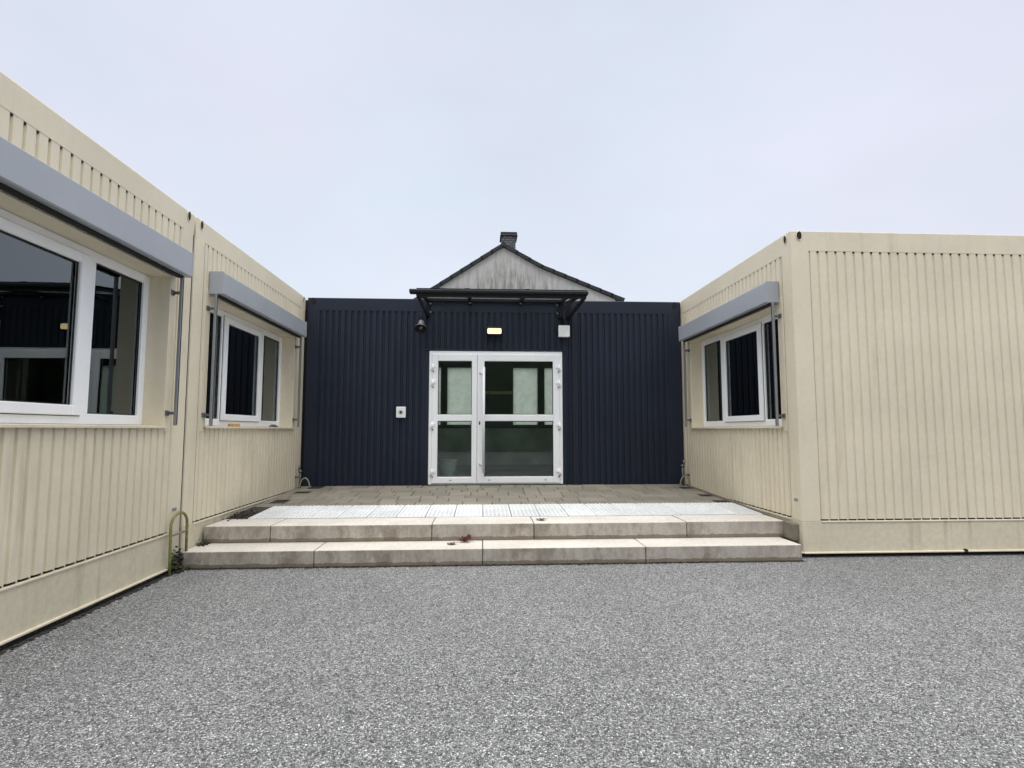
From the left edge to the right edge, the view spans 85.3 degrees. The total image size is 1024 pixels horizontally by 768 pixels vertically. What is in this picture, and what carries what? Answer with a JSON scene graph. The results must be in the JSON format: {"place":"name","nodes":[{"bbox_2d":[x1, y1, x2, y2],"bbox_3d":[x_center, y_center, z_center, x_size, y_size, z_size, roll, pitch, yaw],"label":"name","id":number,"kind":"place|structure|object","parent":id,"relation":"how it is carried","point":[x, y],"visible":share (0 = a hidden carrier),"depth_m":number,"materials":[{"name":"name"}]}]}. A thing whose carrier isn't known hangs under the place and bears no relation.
{"place":"outdoors","nodes":[
{"label":"outdoors","id":0,"kind":"place"},
{"bbox_2d":[228,424,239,426],"bbox_3d":[-2.668,0.400,5.329,0.050,0.038,0.160,0,-5,-3],"label":"wooden block","id":1,"kind":"object","parent":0,"point":[233,425],"depth_m":5.27,"materials":[{"name":"brown wood"}]},
{"bbox_2d":[439,459,457,475],"bbox_3d":[-0.896,1.214,7.809,0.261,0.297,0.261,0,-5,-3],"label":"waste bin","id":2,"kind":"object","parent":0,"point":[448,467],"visible":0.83,"depth_m":7.71,"materials":[{"name":"grey plastic"}]},
{"bbox_2d":[224,485,729,519],"bbox_3d":[-0.167,1.394,6.219,5.014,0.295,2.154,0,-5,-3],"label":"deck bedding","id":3,"kind":"object","parent":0,"point":[262,508],"visible":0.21,"depth_m":5.88,"materials":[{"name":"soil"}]},
{"bbox_2d":[254,484,724,506],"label":"paving","id":4,"kind":"structure","parent":3,"relation":"on","point":[484,494],"depth_m":6.42,"materials":[{"name":"grey concrete"}]},
{"bbox_2d":[295,465,309,487],"bbox_3d":[-2.642,1.167,6.985,0.226,0.280,0.064,0,-5,-3],"label":"standpipe","id":5,"kind":"object","parent":4,"relation":"on","point":[299,476],"visible":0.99,"depth_m":6.98,"materials":[{"name":"metal"}]},
{"bbox_2d":[300,298,683,486],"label":"entrance building","id":6,"kind":"structure","parent":4,"relation":"on","point":[529,396],"depth_m":7.42,"materials":[{"name":"blue paint"}]},
{"bbox_2d":[396,407,405,417],"bbox_3d":[-1.454,0.370,7.274,0.124,0.144,0.042,0,-5,-3],"label":"doorbell","id":7,"kind":"object","parent":6,"relation":"attached to","point":[400,412],"depth_m":7.26,"materials":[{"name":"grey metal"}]},
{"bbox_2d":[414,311,427,333],"bbox_3d":[-1.186,-0.826,7.267,0.184,0.327,0.275,0,-5,-3],"label":"horn loudspeaker","id":8,"kind":"object","parent":6,"relation":"attached to","point":[420,327],"visible":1,"depth_m":7.24,"materials":[{"name":"grey plastic"}]},
{"bbox_2d":[438,368,440,424],"bbox_3d":[-1.641,0.212,9.776,0.775,1.010,0.008,0,-5,-3],"label":"hall window","id":9,"kind":"structure","parent":6,"relation":"in","point":[439,411],"depth_m":9.80,"materials":[{"name":"white glass"}]},
{"bbox_2d":[447,368,470,424],"bbox_3d":[-0.886,0.215,9.817,0.513,1.010,0.008,0,-5,-3],"label":"hall window","id":10,"kind":"structure","parent":6,"relation":"in","point":[458,379],"depth_m":9.81,"materials":[{"name":"white glass"}]},
{"bbox_2d":[487,327,501,335],"bbox_3d":[-0.235,-0.705,7.394,0.208,0.120,0.120,0,-5,-3],"label":"wall lamp","id":11,"kind":"object","parent":6,"relation":"attached to","point":[494,331],"visible":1,"depth_m":7.36,"materials":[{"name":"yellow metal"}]},
{"bbox_2d":[428,351,562,484],"bbox_3d":[-0.210,0.438,7.344,1.773,1.760,0.165,0,-5,-3],"label":"entrance door","id":12,"kind":"structure","parent":6,"relation":"in","point":[477,417],"depth_m":7.34,"materials":[{"name":"white plastic"}]},
{"bbox_2d":[409,288,587,319],"bbox_3d":[-0.170,-1.064,6.846,2.011,0.277,1.262,0,-5,-3],"label":"door canopy","id":13,"kind":"object","parent":6,"relation":"attached to","point":[470,296],"visible":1,"depth_m":6.29,"materials":[{"name":"black metal"}]},
{"bbox_2d":[513,368,537,424],"bbox_3d":[0.235,0.220,9.877,0.437,1.010,0.008,0,-5,-3],"label":"hall window","id":14,"kind":"structure","parent":6,"relation":"in","point":[525,400],"depth_m":9.88,"materials":[{"name":"white glass"}]},
{"bbox_2d":[544,368,551,424],"bbox_3d":[0.920,0.223,9.914,0.695,1.010,0.008,0,-5,-3],"label":"hall window","id":15,"kind":"structure","parent":6,"relation":"in","point":[547,371],"depth_m":9.90,"materials":[{"name":"white glass"}]},
{"bbox_2d":[558,315,569,336],"bbox_3d":[0.696,-0.781,7.468,0.150,0.308,0.075,0,-5,-3],"label":"junction box","id":16,"kind":"object","parent":6,"relation":"attached to","point":[563,330],"visible":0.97,"depth_m":7.43,"materials":[{"name":"white plastic"}]},
{"bbox_2d":[680,460,689,485],"bbox_3d":[2.254,1.163,7.271,0.144,0.330,0.064,0,-5,-3],"label":"standpipe","id":17,"kind":"object","parent":4,"relation":"on","point":[683,475],"visible":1,"depth_m":7.26,"materials":[{"name":"metal"}]},
{"bbox_2d":[248,502,761,518],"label":"tactile paving","id":18,"kind":"structure","parent":3,"relation":"on","point":[463,510],"depth_m":5.41,"materials":[{"name":"white tile"}]},
{"bbox_2d":[0,551,1023,767],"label":"ground","id":19,"kind":"structure","parent":0,"point":[463,754],"depth_m":2.51,"materials":[{"name":"grey gravel"}]},
{"bbox_2d":[0,71,194,645],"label":"container building","id":20,"kind":"structure","parent":19,"relation":"on","point":[96,254],"depth_m":3.33,"materials":[{"name":"beige paint"}]},
{"bbox_2d":[0,208,149,424],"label":"window","id":21,"kind":"structure","parent":20,"relation":"in","point":[73,317],"depth_m":3.35,"materials":[{"name":"white plastic"}]},
{"bbox_2d":[168,511,188,576],"bbox_3d":[-2.534,1.200,4.221,0.024,0.459,0.258,0,-5,-3],"label":"hose hoop","id":22,"kind":"object","parent":19,"relation":"on","point":[171,536],"visible":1,"depth_m":4.13,"materials":[{"name":"metal"}]},
{"bbox_2d":[166,539,205,570],"bbox_3d":[-2.548,1.351,4.400,0.100,0.176,0.558,0,-5,-3],"label":"moss","id":23,"kind":"object","parent":19,"relation":"on","point":[175,561],"visible":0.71,"depth_m":4.20,"materials":[{"name":"green plant"}]},
{"bbox_2d":[179,216,306,555],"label":"container building","id":24,"kind":"structure","parent":19,"relation":"on","point":[248,330],"depth_m":5.44,"materials":[{"name":"beige paint"}]},
{"bbox_2d":[205,305,281,426],"bbox_3d":[-2.833,-0.114,5.806,0.088,1.111,2.160,0,-5,-3],"label":"window","id":25,"kind":"structure","parent":24,"relation":"in","point":[247,381],"depth_m":5.84,"materials":[{"name":"white plastic"}]},
{"bbox_2d":[0,507,803,654],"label":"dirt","id":26,"kind":"structure","parent":19,"relation":"on","point":[179,559],"depth_m":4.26,"materials":[{"name":"soil"}]},
{"bbox_2d":[180,537,801,568],"bbox_3d":[-0.108,1.395,4.645,4.967,0.129,0.431,0,-5,-3],"label":"stone step","id":27,"kind":"object","parent":19,"relation":"on","point":[399,553],"visible":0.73,"depth_m":4.47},
{"bbox_2d":[459,534,472,541],"bbox_3d":[-0.384,1.299,4.684,0.119,0.060,0.080,0,-5,-2],"label":"fallen leaf","id":28,"kind":"object","parent":27,"relation":"on","point":[465,538],"visible":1,"depth_m":4.69,"materials":[{"name":"red plant"}]},
{"bbox_2d":[204,514,783,542],"bbox_3d":[-0.090,1.284,4.958,4.994,0.139,0.374,0,-5,-3],"label":"stone step","id":29,"kind":"object","parent":27,"relation":"on","point":[427,529],"visible":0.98,"depth_m":4.80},
{"bbox_2d":[684,483,798,539],"bbox_3d":[2.358,1.332,6.078,0.053,0.227,2.660,0,-5,-3],"label":"kerb stone","id":30,"kind":"object","parent":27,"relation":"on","point":[790,530],"visible":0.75,"depth_m":4.88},
{"bbox_2d":[679,231,1023,553],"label":"container building","id":31,"kind":"structure","parent":19,"relation":"on","point":[851,392],"depth_m":4.90,"materials":[{"name":"beige paint"}]},
{"bbox_2d":[701,312,781,426],"bbox_3d":[2.565,-0.087,6.160,0.088,1.111,2.160,0,-5,-3],"label":"window","id":32,"kind":"structure","parent":31,"relation":"in","point":[738,376],"depth_m":6.16,"materials":[{"name":"white plastic"}]},
{"bbox_2d":[0,0,1023,301],"label":"sky","id":33,"kind":"structure","parent":0,"point":[632,150],"materials":[{"name":"white"}]},
{"bbox_2d":[414,232,624,300],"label":"gabled house","id":34,"kind":"structure","parent":0,"point":[505,264],"depth_m":14.29,"materials":[{"name":"grey wood"}]}
]}

